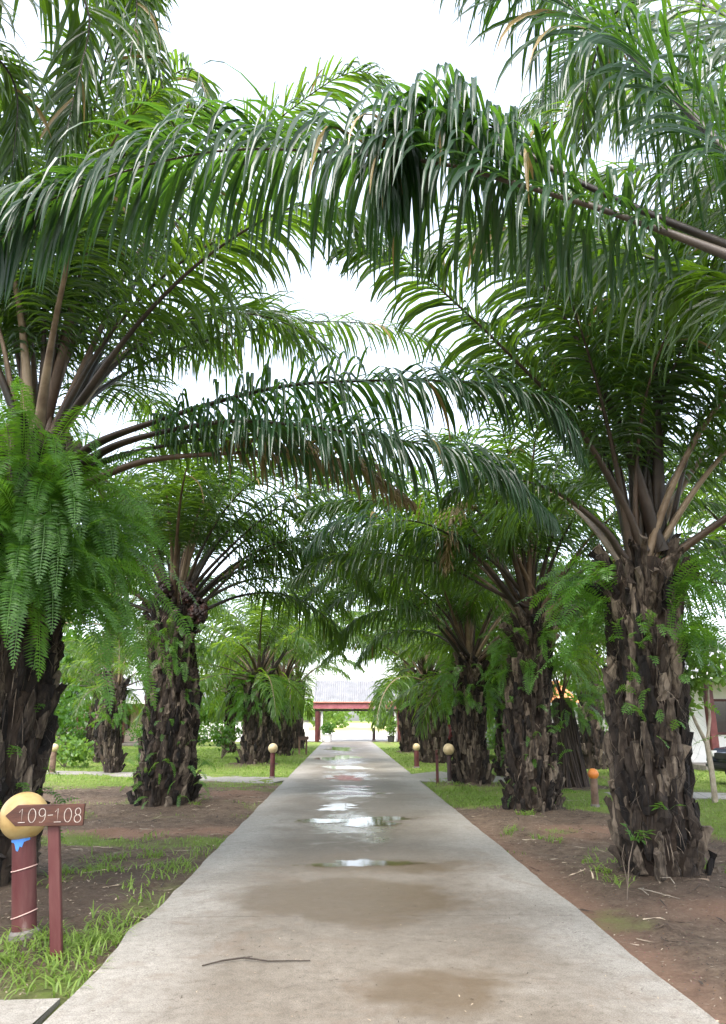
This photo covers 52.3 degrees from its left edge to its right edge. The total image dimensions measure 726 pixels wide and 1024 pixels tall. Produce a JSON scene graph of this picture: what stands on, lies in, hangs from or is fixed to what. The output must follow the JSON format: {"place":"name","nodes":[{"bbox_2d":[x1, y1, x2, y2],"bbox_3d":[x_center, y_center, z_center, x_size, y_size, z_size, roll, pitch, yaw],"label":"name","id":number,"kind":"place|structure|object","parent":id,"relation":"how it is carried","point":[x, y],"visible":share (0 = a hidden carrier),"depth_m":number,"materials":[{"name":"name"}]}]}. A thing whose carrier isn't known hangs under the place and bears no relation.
{"place":"outdoors","nodes":[
{"label":"outdoors","id":0,"kind":"place"},
{"bbox_2d":[0,998,59,1023],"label":"side slab","id":1,"kind":"structure","parent":0,"point":[25,1011],"depth_m":4.16,"materials":[{"name":"concrete"}]},
{"bbox_2d":[54,677,144,745],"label":"guest house","id":2,"kind":"structure","parent":0,"point":[126,742],"depth_m":48.57,"materials":[{"name":"white paint"}]},
{"bbox_2d":[125,711,130,729],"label":"window","id":3,"kind":"structure","parent":2,"relation":"in","point":[128,717],"depth_m":48.70,"materials":[{"name":"red paint"}]},
{"bbox_2d":[46,771,286,783],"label":"lawn path","id":4,"kind":"structure","parent":0,"point":[237,779],"depth_m":20.78,"materials":[{"name":"concrete"}]},
{"bbox_2d":[308,723,385,731],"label":"field","id":5,"kind":"structure","parent":0,"point":[358,727],"depth_m":136.67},
{"bbox_2d":[303,695,396,727],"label":"trees","id":6,"kind":"object","parent":5,"relation":"on","point":[335,717],"visible":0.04,"depth_m":128.50,"materials":[{"name":"green plant"}]},
{"bbox_2d":[0,721,725,1023],"bbox_3d":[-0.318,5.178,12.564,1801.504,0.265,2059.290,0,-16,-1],"label":"ground","id":7,"kind":"structure","parent":0,"point":[679,972],"depth_m":7.98,"materials":[{"name":"soil"}]},
{"bbox_2d":[0,792,46,941],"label":"globe lamp","id":8,"kind":"object","parent":7,"relation":"on","point":[24,908],"visible":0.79,"depth_m":5.58,"materials":[{"name":"red paint"}]},
{"bbox_2d":[6,803,85,962],"bbox_3d":[-2.202,2.584,5.173,0.550,1.063,0.080,-6,-15,-5],"label":"arrow sign","id":9,"kind":"object","parent":7,"relation":"on","point":[54,818],"visible":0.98,"depth_m":5.24,"materials":[{"name":"red paint"}]},
{"bbox_2d":[48,744,58,773],"bbox_3d":[-9.463,7.557,22.574,0.260,0.930,0.260,0,-15,-1],"label":"globe lamp","id":10,"kind":"object","parent":7,"relation":"on","point":[53,755],"visible":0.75,"depth_m":22.52,"materials":[{"name":"concrete"}]},
{"bbox_2d":[56,724,87,741],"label":"shrub","id":11,"kind":"object","parent":7,"relation":"on","point":[79,734],"visible":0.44,"depth_m":39.54,"materials":[{"name":"green plant"}]},
{"bbox_2d":[49,734,97,767],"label":"shrub","id":12,"kind":"object","parent":7,"relation":"on","point":[74,750],"visible":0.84,"depth_m":25.13,"materials":[{"name":"green plant"}]},
{"bbox_2d":[54,623,94,733],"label":"leafy tree","id":13,"kind":"object","parent":7,"relation":"on","point":[62,716],"visible":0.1,"depth_m":32.72,"materials":[{"name":"green plant"}]},
{"bbox_2d":[55,629,101,740],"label":"leafy tree","id":14,"kind":"object","parent":7,"relation":"on","point":[70,659],"visible":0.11,"depth_m":41.76,"materials":[{"name":"green plant"}]},
{"bbox_2d":[0,0,180,199],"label":"oil palm","id":15,"kind":"object","parent":7,"relation":"on","point":[78,43],"visible":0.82,"depth_m":6.59,"materials":[{"name":"green plant"}]},
{"bbox_2d":[58,609,147,772],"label":"oil palm","id":16,"kind":"object","parent":7,"relation":"on","point":[114,754],"visible":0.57,"depth_m":22.99,"materials":[{"name":"green plant"}]},
{"bbox_2d":[89,685,141,733],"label":"fern clump","id":17,"kind":"object","parent":16,"relation":"attached to","point":[129,706],"visible":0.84,"depth_m":22.99,"materials":[{"name":"green plant"}]},
{"bbox_2d":[60,634,147,752],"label":"oil palm","id":18,"kind":"object","parent":7,"relation":"on","point":[89,734],"visible":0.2,"depth_m":37.26,"materials":[{"name":"green plant"}]},
{"bbox_2d":[122,724,142,741],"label":"shrub","id":19,"kind":"object","parent":7,"relation":"on","point":[137,734],"visible":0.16,"depth_m":44.52,"materials":[{"name":"green plant"}]},
{"bbox_2d":[62,548,206,762],"bbox_3d":[-9.691,5.237,29.332,8.176,9.132,7.962,0,-16,-1],"label":"oil palm","id":20,"kind":"object","parent":7,"relation":"on","point":[98,748],"visible":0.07,"depth_m":28.49,"materials":[{"name":"green plant"}]},
{"bbox_2d":[2,401,399,806],"bbox_3d":[-3.832,2.188,15.982,9.419,7.777,8.458,12,-20,-37],"label":"oil palm","id":21,"kind":"object","parent":7,"relation":"on","point":[199,521],"visible":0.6,"depth_m":14.94,"materials":[{"name":"green plant"}]},
{"bbox_2d":[130,664,200,777],"bbox_3d":[-3.826,3.992,14.175,1.404,2.114,0.872,0,-16,-1],"label":"fern clump","id":22,"kind":"object","parent":21,"relation":"attached to","point":[183,723],"visible":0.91,"depth_m":14.22,"materials":[{"name":"green plant"}]},
{"bbox_2d":[120,757,216,808],"bbox_3d":[-3.746,5.136,14.061,1.939,0.996,1.488,0,-16,-1],"label":"fern clump","id":23,"kind":"object","parent":21,"relation":"attached to","point":[203,762],"visible":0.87,"depth_m":13.84,"materials":[{"name":"green plant"}]},
{"bbox_2d":[121,616,221,686],"bbox_3d":[-3.761,2.689,14.543,2.053,1.463,1.224,3,-16,-11],"label":"fern clump","id":24,"kind":"object","parent":21,"relation":"attached to","point":[182,645],"visible":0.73,"depth_m":14.47,"materials":[{"name":"green plant"}]},
{"bbox_2d":[198,721,223,741],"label":"shrub","id":25,"kind":"object","parent":7,"relation":"on","point":[202,727],"visible":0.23,"depth_m":52.71,"materials":[{"name":"green plant"}]},
{"bbox_2d":[196,718,243,758],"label":"shrub","id":26,"kind":"object","parent":7,"relation":"on","point":[222,738],"visible":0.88,"depth_m":31.39,"materials":[{"name":"green plant"}]},
{"bbox_2d":[200,638,243,729],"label":"leafy tree","id":27,"kind":"object","parent":7,"relation":"on","point":[205,719],"visible":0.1,"depth_m":46.55,"materials":[{"name":"green plant"}]},
{"bbox_2d":[196,629,310,752],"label":"oil palm","id":28,"kind":"object","parent":7,"relation":"on","point":[213,699],"visible":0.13,"depth_m":37.35,"materials":[{"name":"green plant"}]},
{"bbox_2d":[132,572,404,763],"bbox_3d":[-4.081,5.872,28.212,8.830,7.304,8.312,7,-17,-23],"label":"oil palm","id":29,"kind":"object","parent":7,"relation":"on","point":[255,741],"visible":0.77,"depth_m":27.09,"materials":[{"name":"green plant"}]},
{"bbox_2d":[215,667,277,685],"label":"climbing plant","id":30,"kind":"object","parent":29,"relation":"attached to","point":[249,676],"visible":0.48,"depth_m":27.16,"materials":[{"name":"green plant"}]},
{"bbox_2d":[218,671,293,730],"bbox_3d":[-3.925,6.947,27.550,2.556,2.329,2.696,-13,-20,39],"label":"fern clump","id":31,"kind":"object","parent":29,"relation":"attached to","point":[241,695],"visible":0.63,"depth_m":27.03,"materials":[{"name":"green plant"}]},
{"bbox_2d":[268,743,277,777],"bbox_3d":[-2.535,6.997,20.726,0.270,0.980,0.270,0,-16,-1],"label":"globe lamp","id":32,"kind":"object","parent":7,"relation":"on","point":[272,748],"visible":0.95,"depth_m":20.69,"materials":[{"name":"red paint"}]},
{"bbox_2d":[196,581,372,755],"bbox_3d":[-3.904,7.456,35.106,9.263,7.984,9.627,0,-16,-1],"label":"oil palm","id":33,"kind":"object","parent":7,"relation":"on","point":[282,739],"visible":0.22,"depth_m":34.27,"materials":[{"name":"green plant"}]},
{"bbox_2d":[271,679,311,719],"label":"fern clump","id":34,"kind":"object","parent":33,"relation":"attached to","point":[292,699],"visible":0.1,"depth_m":34.66,"materials":[{"name":"green plant"}]},
{"bbox_2d":[210,610,365,749],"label":"oil palm","id":35,"kind":"object","parent":7,"relation":"on","point":[298,730],"visible":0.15,"depth_m":42.07,"materials":[{"name":"green plant"}]},
{"bbox_2d":[0,0,589,885],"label":"oil palm","id":36,"kind":"object","parent":7,"relation":"on","point":[30,344],"visible":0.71,"depth_m":8.24,"materials":[{"name":"green plant"}]},
{"bbox_2d":[0,704,79,839],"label":"fern clump","id":37,"kind":"object","parent":36,"relation":"attached to","point":[23,784],"visible":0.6,"depth_m":7.40,"materials":[{"name":"green plant"}]},
{"bbox_2d":[0,375,198,713],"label":"fern clump","id":38,"kind":"object","parent":36,"relation":"attached to","point":[24,563],"visible":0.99,"depth_m":7.51,"materials":[{"name":"green plant"}]},
{"bbox_2d":[298,736,308,754],"bbox_3d":[-2.788,10.913,34.472,0.100,0.855,1.100,-5,-17,18],"label":"signpost","id":39,"kind":"object","parent":7,"relation":"on","point":[306,738],"visible":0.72,"depth_m":34.48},
{"bbox_2d":[308,732,392,740],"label":"yard","id":40,"kind":"structure","parent":7,"relation":"on","point":[354,736],"depth_m":71.37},
{"bbox_2d":[199,720,309,741],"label":"boundary wall","id":41,"kind":"structure","parent":40,"relation":"on","point":[306,724],"depth_m":55.62,"materials":[{"name":"concrete"}]},
{"bbox_2d":[319,722,335,741],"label":"potted bush","id":42,"kind":"object","parent":40,"relation":"on","point":[328,727],"visible":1,"depth_m":53.81,"materials":[{"name":"green plant"}]},
{"bbox_2d":[313,674,400,741],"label":"entrance gate","id":43,"kind":"structure","parent":40,"relation":"on","point":[346,695],"depth_m":55.86,"materials":[{"name":"white paint"}]},
{"bbox_2d":[372,728,375,740],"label":"gate bollard","id":44,"kind":"object","parent":40,"relation":"on","point":[373,736],"visible":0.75,"depth_m":55.94,"materials":[{"name":"concrete"}]},
{"bbox_2d":[0,0,725,384],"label":"oil palm","id":45,"kind":"object","parent":7,"relation":"on","point":[402,172],"visible":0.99,"depth_m":4.70,"materials":[{"name":"green plant"}]},
{"bbox_2d":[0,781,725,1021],"bbox_3d":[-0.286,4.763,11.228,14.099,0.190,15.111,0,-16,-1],"label":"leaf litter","id":46,"kind":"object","parent":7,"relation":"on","point":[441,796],"visible":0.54,"depth_m":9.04,"materials":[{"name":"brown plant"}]},
{"bbox_2d":[43,741,719,1023],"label":"drive","id":47,"kind":"structure","parent":7,"relation":"on","point":[493,955],"depth_m":5.52,"materials":[{"name":"concrete"}]},
{"bbox_2d":[202,956,309,965],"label":"fallen twig","id":48,"kind":"object","parent":47,"relation":"on","point":[248,957],"visible":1,"depth_m":4.90,"materials":[{"name":"brown wood"}]},
{"bbox_2d":[314,755,360,759],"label":"puddle","id":49,"kind":"object","parent":47,"relation":"on","point":[343,757],"visible":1,"depth_m":31.46,"materials":[{"name":"liquid"}]},
{"bbox_2d":[324,747,350,750],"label":"puddle","id":50,"kind":"object","parent":47,"relation":"on","point":[341,748],"visible":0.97,"depth_m":39.93,"materials":[{"name":"liquid"}]},
{"bbox_2d":[321,803,354,809],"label":"puddle","id":51,"kind":"object","parent":47,"relation":"on","point":[341,806],"visible":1,"depth_m":13.53,"materials":[{"name":"liquid"}]},
{"bbox_2d":[326,775,361,780],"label":"puddle","id":52,"kind":"object","parent":47,"relation":"on","point":[343,777],"visible":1,"depth_m":20.21,"materials":[{"name":"liquid"}]},
{"bbox_2d":[322,766,369,768],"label":"puddle","id":53,"kind":"object","parent":47,"relation":"on","point":[348,767],"visible":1,"depth_m":24.87,"materials":[{"name":"liquid"}]},
{"bbox_2d":[337,786,370,787],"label":"puddle","id":54,"kind":"object","parent":47,"relation":"on","point":[353,786],"visible":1,"depth_m":17.79,"materials":[{"name":"liquid"}]},
{"bbox_2d":[324,792,388,793],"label":"puddle","id":55,"kind":"object","parent":47,"relation":"on","point":[353,793],"visible":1,"depth_m":16.10,"materials":[{"name":"liquid"}]},
{"bbox_2d":[102,781,658,1021],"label":"drive litter","id":56,"kind":"object","parent":47,"relation":"on","point":[381,953],"visible":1,"depth_m":5.04,"materials":[{"name":"brown plant"}]},
{"bbox_2d":[41,746,725,869],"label":"lawn grass","id":57,"kind":"structure","parent":7,"relation":"on","point":[236,754],"depth_m":21.03,"materials":[{"name":"green plant"}]},
{"bbox_2d":[385,716,396,741],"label":"potted bush","id":58,"kind":"object","parent":7,"relation":"on","point":[390,728],"visible":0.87,"depth_m":53.69,"materials":[{"name":"green plant"}]},
{"bbox_2d":[413,743,419,767],"bbox_3d":[1.863,8.495,25.705,0.260,0.870,0.260,0,-15,-1],"label":"globe lamp","id":59,"kind":"object","parent":7,"relation":"on","point":[416,747],"visible":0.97,"depth_m":25.65,"materials":[{"name":"red paint"}]},
{"bbox_2d":[353,600,494,751],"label":"oil palm","id":60,"kind":"object","parent":7,"relation":"on","point":[407,741],"visible":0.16,"depth_m":36.67,"materials":[{"name":"green plant"}]},
{"bbox_2d":[299,582,557,762],"bbox_3d":[2.890,5.783,28.696,9.554,7.737,9.382,-10,-19,32],"label":"oil palm","id":61,"kind":"object","parent":7,"relation":"on","point":[438,738],"visible":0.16,"depth_m":27.66,"materials":[{"name":"green plant"}]},
{"bbox_2d":[395,664,454,722],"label":"fern clump","id":62,"kind":"object","parent":61,"relation":"attached to","point":[414,702],"visible":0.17,"depth_m":27.99,"materials":[{"name":"green plant"}]},
{"bbox_2d":[435,749,439,783],"bbox_3d":[1.867,6.418,18.565,0.085,0.870,0.520,-3,-16,10],"label":"signpost","id":63,"kind":"object","parent":7,"relation":"on","point":[437,752],"visible":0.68,"depth_m":18.58,"materials":[{"name":"red paint"}]},
{"bbox_2d":[443,743,453,782],"bbox_3d":[2.127,6.228,18.251,0.280,0.980,0.280,0,-16,-1],"label":"globe lamp","id":64,"kind":"object","parent":7,"relation":"on","point":[448,749],"visible":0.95,"depth_m":18.22,"materials":[{"name":"concrete"}]},
{"bbox_2d":[448,725,451,739],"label":"shrub","id":65,"kind":"object","parent":7,"relation":"on","point":[450,733],"visible":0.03,"depth_m":32.11,"materials":[{"name":"plant"}]},
{"bbox_2d":[292,472,613,784],"bbox_3d":[2.783,3.382,20.054,9.666,7.681,8.482,0,-16,-1],"label":"oil palm","id":66,"kind":"object","parent":7,"relation":"on","point":[471,758],"visible":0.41,"depth_m":18.63,"materials":[{"name":"green plant"}]},
{"bbox_2d":[431,648,506,729],"bbox_3d":[2.850,4.512,18.902,2.224,2.049,2.168,0,-16,-1],"label":"fern clump","id":67,"kind":"object","parent":66,"relation":"attached to","point":[469,699],"visible":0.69,"depth_m":18.67,"materials":[{"name":"green plant"}]},
{"bbox_2d":[485,719,494,746],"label":"shrub","id":68,"kind":"object","parent":7,"relation":"on","point":[489,737],"visible":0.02,"depth_m":28.68,"materials":[{"name":"green plant"}]},
{"bbox_2d":[380,593,606,776],"bbox_3d":[4.264,4.768,22.218,7.513,6.185,7.535,0,-16,-1],"label":"oil palm","id":69,"kind":"object","parent":7,"relation":"on","point":[417,689],"visible":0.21,"depth_m":21.53,"materials":[{"name":"green plant"}]},
{"bbox_2d":[485,679,505,766],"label":"fern clump","id":70,"kind":"object","parent":69,"relation":"attached to","point":[492,733],"visible":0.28,"depth_m":21.58,"materials":[{"name":"green plant"}]},
{"bbox_2d":[282,372,725,812],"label":"oil palm","id":71,"kind":"object","parent":7,"relation":"on","point":[427,524],"visible":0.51,"depth_m":13.43,"materials":[{"name":"green plant"}]},
{"bbox_2d":[495,668,576,806],"bbox_3d":[3.067,3.961,13.068,1.373,2.416,0.707,0,-16,-1],"label":"fern clump","id":72,"kind":"object","parent":71,"relation":"attached to","point":[554,727],"visible":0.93,"depth_m":13.00,"materials":[{"name":"green plant"}]},
{"bbox_2d":[477,593,596,694],"bbox_3d":[3.155,2.474,13.770,2.158,1.857,2.093,0,-16,-1],"label":"fern clump","id":73,"kind":"object","parent":71,"relation":"attached to","point":[559,660],"visible":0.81,"depth_m":13.41,"materials":[{"name":"green plant"}]},
{"bbox_2d":[324,169,725,881],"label":"oil palm","id":74,"kind":"object","parent":7,"relation":"on","point":[632,403],"visible":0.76,"depth_m":8.29,"materials":[{"name":"green plant"}]},
{"bbox_2d":[517,552,616,687],"bbox_3d":[2.542,1.249,8.360,1.249,1.478,1.346,-15,-22,43],"label":"fern clump","id":75,"kind":"object","parent":74,"relation":"attached to","point":[575,588],"visible":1,"depth_m":8.19,"materials":[{"name":"green plant"}]},
{"bbox_2d":[607,604,725,748],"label":"fern clump","id":76,"kind":"object","parent":74,"relation":"attached to","point":[669,630],"visible":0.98,"depth_m":7.62,"materials":[{"name":"green plant"}]},
{"bbox_2d":[651,802,685,810],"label":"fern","id":77,"kind":"object","parent":74,"relation":"attached to","point":[657,806],"visible":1,"depth_m":7.19,"materials":[{"name":"green plant"}]},
{"bbox_2d":[665,547,725,674],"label":"fern clump","id":78,"kind":"object","parent":74,"relation":"attached to","point":[698,631],"visible":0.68,"depth_m":7.79,"materials":[{"name":"green plant"}]},
{"bbox_2d":[491,612,606,787],"bbox_3d":[4.951,4.596,18.038,3.164,4.256,4.248,0,-16,-1],"label":"rooted trunk","id":79,"kind":"object","parent":7,"relation":"on","point":[573,766],"visible":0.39,"depth_m":17.62,"materials":[{"name":"brown plant"}]},
{"bbox_2d":[550,678,604,734],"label":"fern clump","id":80,"kind":"object","parent":79,"relation":"attached to","point":[589,701],"visible":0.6,"depth_m":17.68,"materials":[{"name":"green plant"}]},
{"bbox_2d":[551,716,607,730],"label":"grey wall","id":81,"kind":"structure","parent":7,"relation":"on","point":[601,725],"depth_m":34.78,"materials":[{"name":"concrete"}]},
{"bbox_2d":[557,611,605,715],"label":"leafy tree","id":82,"kind":"object","parent":7,"relation":"on","point":[568,687],"visible":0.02,"depth_m":39.42,"materials":[{"name":"green plant"}]},
{"bbox_2d":[570,678,606,712],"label":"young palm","id":83,"kind":"object","parent":7,"relation":"on","point":[601,690],"visible":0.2,"depth_m":21.77,"materials":[{"name":"green plant"}]},
{"bbox_2d":[488,552,696,769],"bbox_3d":[7.897,4.992,25.595,7.307,7.580,6.978,0,-16,-1],"label":"oil palm","id":84,"kind":"object","parent":7,"relation":"on","point":[592,748],"visible":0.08,"depth_m":24.78,"materials":[{"name":"brown plant"}]},
{"bbox_2d":[588,768,599,806],"bbox_3d":[4.340,5.197,13.873,0.200,0.730,0.200,1,-17,-1],"label":"globe lamp","id":85,"kind":"object","parent":7,"relation":"on","point":[593,774],"visible":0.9,"depth_m":13.84,"materials":[{"name":"concrete"}]},
{"bbox_2d":[620,823,655,898],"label":"sapling","id":86,"kind":"object","parent":7,"relation":"on","point":[633,837],"visible":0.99,"depth_m":6.77,"materials":[{"name":"green plant"}]},
{"bbox_2d":[573,439,725,599],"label":"oil palm","id":87,"kind":"object","parent":7,"relation":"on","point":[690,525],"visible":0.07,"depth_m":14.96,"materials":[{"name":"green plant"}]},
{"bbox_2d":[638,888,679,898],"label":"dead stalk","id":88,"kind":"object","parent":7,"relation":"on","point":[657,892],"visible":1,"depth_m":6.67,"materials":[{"name":"brown plant"}]},
{"bbox_2d":[682,618,725,802],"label":"young tree","id":89,"kind":"object","parent":7,"relation":"on","point":[701,678],"visible":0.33,"depth_m":15.30,"materials":[{"name":"green plant"}]},
{"bbox_2d":[685,639,725,770],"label":"white house","id":90,"kind":"structure","parent":7,"relation":"on","point":[718,721],"depth_m":25.63,"materials":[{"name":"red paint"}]},
{"bbox_2d":[714,699,725,734],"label":"window","id":91,"kind":"structure","parent":90,"relation":"in","point":[720,704],"depth_m":25.78,"materials":[{"name":"red paint"}]},
{"bbox_2d":[706,747,725,773],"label":"parked car","id":92,"kind":"object","parent":7,"relation":"on","point":[719,758],"visible":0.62,"depth_m":18.79,"materials":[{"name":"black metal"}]},
{"bbox_2d":[0,753,725,1000],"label":"weed grass","id":93,"kind":"structure","parent":0,"point":[75,945],"depth_m":5.58,"materials":[{"name":"green plant"}]},
{"bbox_2d":[0,0,725,720],"label":"sky","id":94,"kind":"structure","parent":0,"point":[268,42],"materials":[{"name":"white"}]},
{"bbox_2d":[494,684,580,718],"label":"orange roof house","id":95,"kind":"structure","parent":0,"point":[564,696],"depth_m":49.70,"materials":[{"name":"tile"}]},
{"bbox_2d":[408,771,725,799],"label":"side path","id":96,"kind":"structure","parent":0,"point":[424,777],"depth_m":20.03,"materials":[{"name":"concrete"}]}
]}

